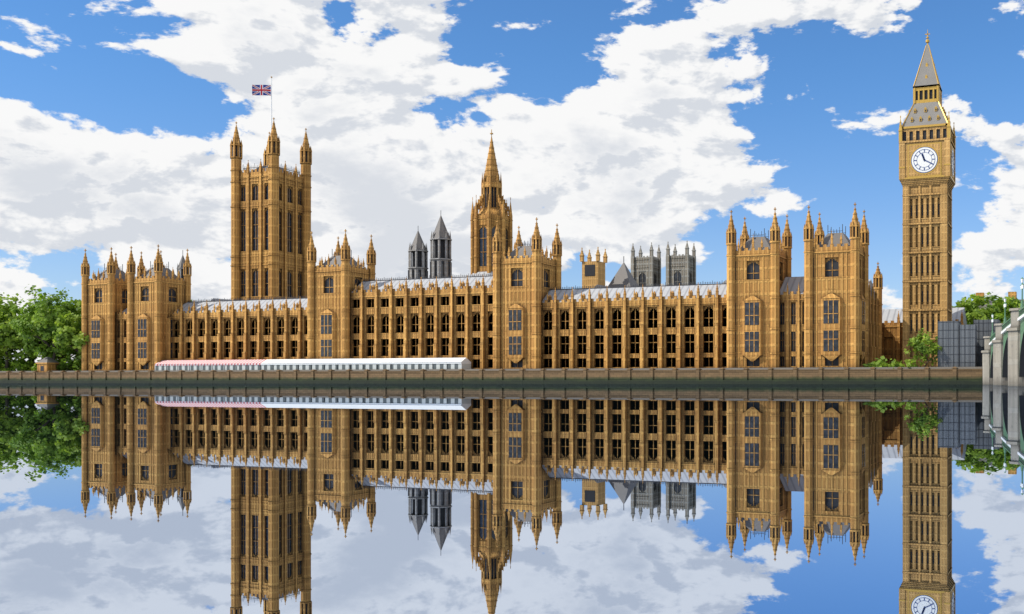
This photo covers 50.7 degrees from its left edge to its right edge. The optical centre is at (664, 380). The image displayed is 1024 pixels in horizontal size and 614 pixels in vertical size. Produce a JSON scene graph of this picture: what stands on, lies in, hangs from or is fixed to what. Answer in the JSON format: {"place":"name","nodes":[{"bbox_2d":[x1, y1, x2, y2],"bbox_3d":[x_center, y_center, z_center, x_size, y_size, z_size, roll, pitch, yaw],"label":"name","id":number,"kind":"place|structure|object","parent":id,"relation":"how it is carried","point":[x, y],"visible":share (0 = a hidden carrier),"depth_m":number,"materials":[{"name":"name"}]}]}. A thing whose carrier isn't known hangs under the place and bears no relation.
{"place":"outdoors","nodes":[
{"label":"outdoors","id":0,"kind":"place"},
{"bbox_2d":[0,367,981,372],"bbox_3d":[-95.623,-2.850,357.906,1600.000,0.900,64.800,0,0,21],"label":"terrace paving","id":1,"kind":"structure","parent":0,"point":[774,369],"depth_m":293.55,"materials":[{"name":"grey stone"}]},
{"bbox_2d":[0,292,29,369],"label":"plane tree gardens","id":2,"kind":"object","parent":1,"relation":"on","point":[9,337],"visible":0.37,"depth_m":382.53,"materials":[{"name":"green plant"}]},
{"bbox_2d":[155,358,470,369],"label":"terrace marquees","id":3,"kind":"object","parent":1,"relation":"on","point":[358,364],"visible":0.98,"depth_m":329.31,"materials":[{"name":"white fabric"}]},
{"bbox_2d":[212,247,726,300],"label":"background building","id":4,"kind":"structure","parent":1,"relation":"on","point":[593,274],"depth_m":362.23,"materials":[{"name":"stone"}]},
{"bbox_2d":[408,231,428,278],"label":"ventilation turret","id":5,"kind":"object","parent":4,"relation":"on","point":[418,258],"visible":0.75,"depth_m":404.04,"materials":[{"name":"stone"}]},
{"bbox_2d":[430,215,451,277],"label":"ventilation turret","id":6,"kind":"object","parent":4,"relation":"on","point":[440,253],"visible":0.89,"depth_m":401.25,"materials":[{"name":"stone"}]},
{"bbox_2d":[81,202,868,370],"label":"palace building","id":7,"kind":"structure","parent":1,"relation":"on","point":[519,308],"depth_m":310.67,"materials":[{"name":"stone"}]},
{"bbox_2d":[898,30,955,366],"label":"clock tower","id":8,"kind":"structure","parent":1,"relation":"on","point":[927,146],"depth_m":294.72,"materials":[{"name":"stone"}]},
{"bbox_2d":[938,318,999,366],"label":"scaffold enclosure","id":9,"kind":"object","parent":1,"relation":"on","point":[960,344],"visible":0.73,"depth_m":261.63,"materials":[{"name":"grey metal"}]},
{"bbox_2d":[0,383,1023,613],"bbox_3d":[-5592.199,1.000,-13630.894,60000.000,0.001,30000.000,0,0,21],"label":"water","id":10,"kind":"structure","parent":0,"point":[161,498],"depth_m":8.99,"materials":[{"name":"blue liquid"}]},
{"bbox_2d":[0,0,1023,362],"label":"sky","id":11,"kind":"structure","parent":0,"point":[617,125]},
{"bbox_2d":[869,263,966,366],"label":"building","id":12,"kind":"structure","parent":0,"point":[885,333],"depth_m":309.80,"materials":[{"name":"stone"}]},
{"bbox_2d":[960,292,1023,308],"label":"background building","id":13,"kind":"structure","parent":0,"point":[1011,294],"depth_m":408.15,"materials":[{"name":"stone"}]},
{"label":"ground","id":14,"kind":"structure","parent":0,"visible":0},
{"bbox_2d":[0,303,22,363],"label":"plane tree gardens","id":15,"kind":"object","parent":14,"relation":"on","point":[7,318],"visible":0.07,"depth_m":395.00,"materials":[{"name":"green plant"}]},
{"bbox_2d":[9,298,62,361],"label":"plane tree gardens","id":16,"kind":"object","parent":14,"relation":"on","point":[29,349],"visible":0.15,"depth_m":379.57,"materials":[{"name":"green plant"}]},
{"bbox_2d":[16,298,55,359],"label":"plane tree gardens","id":17,"kind":"object","parent":14,"relation":"on","point":[29,300],"visible":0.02,"depth_m":414.43,"materials":[{"name":"green plant"}]},
{"bbox_2d":[0,356,81,370],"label":"garden shrubs","id":18,"kind":"object","parent":14,"relation":"on","point":[73,364],"visible":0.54,"depth_m":378.76,"materials":[{"name":"green plant"}]},
{"bbox_2d":[8,284,81,359],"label":"plane tree gardens","id":19,"kind":"object","parent":14,"relation":"on","point":[44,318],"visible":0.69,"depth_m":371.53,"materials":[{"name":"green plant"}]},
{"bbox_2d":[36,357,59,371],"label":"kiosk","id":20,"kind":"object","parent":14,"relation":"on","point":[45,364],"visible":0.96,"depth_m":369.67,"materials":[{"name":"stone"}]},
{"bbox_2d":[49,297,81,360],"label":"plane tree gardens","id":21,"kind":"object","parent":14,"relation":"on","point":[62,356],"visible":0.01,"depth_m":404.96,"materials":[{"name":"green plant"}]},
{"bbox_2d":[49,299,89,360],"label":"plane tree gardens","id":22,"kind":"object","parent":14,"relation":"on","point":[66,337],"visible":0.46,"depth_m":365.89,"materials":[{"name":"green plant"}]},
{"bbox_2d":[230,76,311,299],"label":"tower","id":23,"kind":"structure","parent":14,"relation":"on","point":[270,207],"depth_m":417.75,"materials":[{"name":"stone"}]},
{"bbox_2d":[470,129,512,275],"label":"central tower","id":24,"kind":"structure","parent":14,"relation":"on","point":[491,206],"depth_m":398.15,"materials":[{"name":"stone"}]},
{"bbox_2d":[631,242,660,285],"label":"abbey tower","id":25,"kind":"structure","parent":14,"relation":"on","point":[646,270],"depth_m":556.81,"materials":[{"name":"stone"}]},
{"bbox_2d":[666,241,695,284],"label":"abbey tower","id":26,"kind":"structure","parent":14,"relation":"on","point":[680,269],"depth_m":549.80,"materials":[{"name":"stone"}]},
{"bbox_2d":[862,356,917,368],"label":"bush","id":27,"kind":"object","parent":14,"relation":"on","point":[881,362],"visible":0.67,"depth_m":266.87,"materials":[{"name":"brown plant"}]},
{"bbox_2d":[904,328,942,366],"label":"tree","id":28,"kind":"object","parent":14,"relation":"on","point":[918,344],"visible":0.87,"depth_m":264.74,"materials":[{"name":"green plant"}]},
{"bbox_2d":[955,297,994,324],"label":"plane tree","id":29,"kind":"object","parent":14,"relation":"on","point":[980,314],"visible":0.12,"depth_m":328.59,"materials":[{"name":"green plant"}]},
{"bbox_2d":[968,292,1016,324],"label":"plane tree","id":30,"kind":"object","parent":14,"relation":"on","point":[997,307],"visible":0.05,"depth_m":338.18,"materials":[{"name":"green plant"}]},
{"bbox_2d":[993,308,1010,322],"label":"plane tree","id":31,"kind":"object","parent":14,"relation":"on","point":[1000,316],"visible":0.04,"depth_m":319.37,"materials":[{"name":"green plant"}]},
{"bbox_2d":[1003,296,1020,308],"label":"plane tree","id":32,"kind":"object","parent":14,"relation":"on","point":[1018,301],"visible":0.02,"depth_m":352.53,"materials":[{"name":"green plant"}]},
{"bbox_2d":[1006,298,1020,307],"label":"plane tree","id":33,"kind":"object","parent":14,"relation":"on","point":[1010,301],"visible":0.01,"depth_m":348.33,"materials":[{"name":"green plant"}]},
{"bbox_3d":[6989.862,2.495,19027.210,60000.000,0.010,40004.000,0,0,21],"label":"river bed","id":34,"kind":"structure","parent":0,"visible":0},
{"bbox_2d":[0,366,982,384],"bbox_3d":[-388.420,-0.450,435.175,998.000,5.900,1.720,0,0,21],"label":"river wall","id":35,"kind":"structure","parent":34,"relation":"on","point":[874,375],"depth_m":299.42,"materials":[{"name":"stone"}]},
{"bbox_2d":[981,277,1023,385],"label":"bridge","id":36,"kind":"structure","parent":34,"relation":"on","point":[1003,358],"depth_m":213.25,"materials":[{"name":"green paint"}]},
{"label":"palace front","id":37,"kind":"object","parent":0,"visible":0},
{"bbox_2d":[177,255,184,279],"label":"turret","id":38,"kind":"object","parent":37,"relation":"on","point":[180,265],"visible":0.26,"depth_m":401.24,"materials":[{"name":"stone"}]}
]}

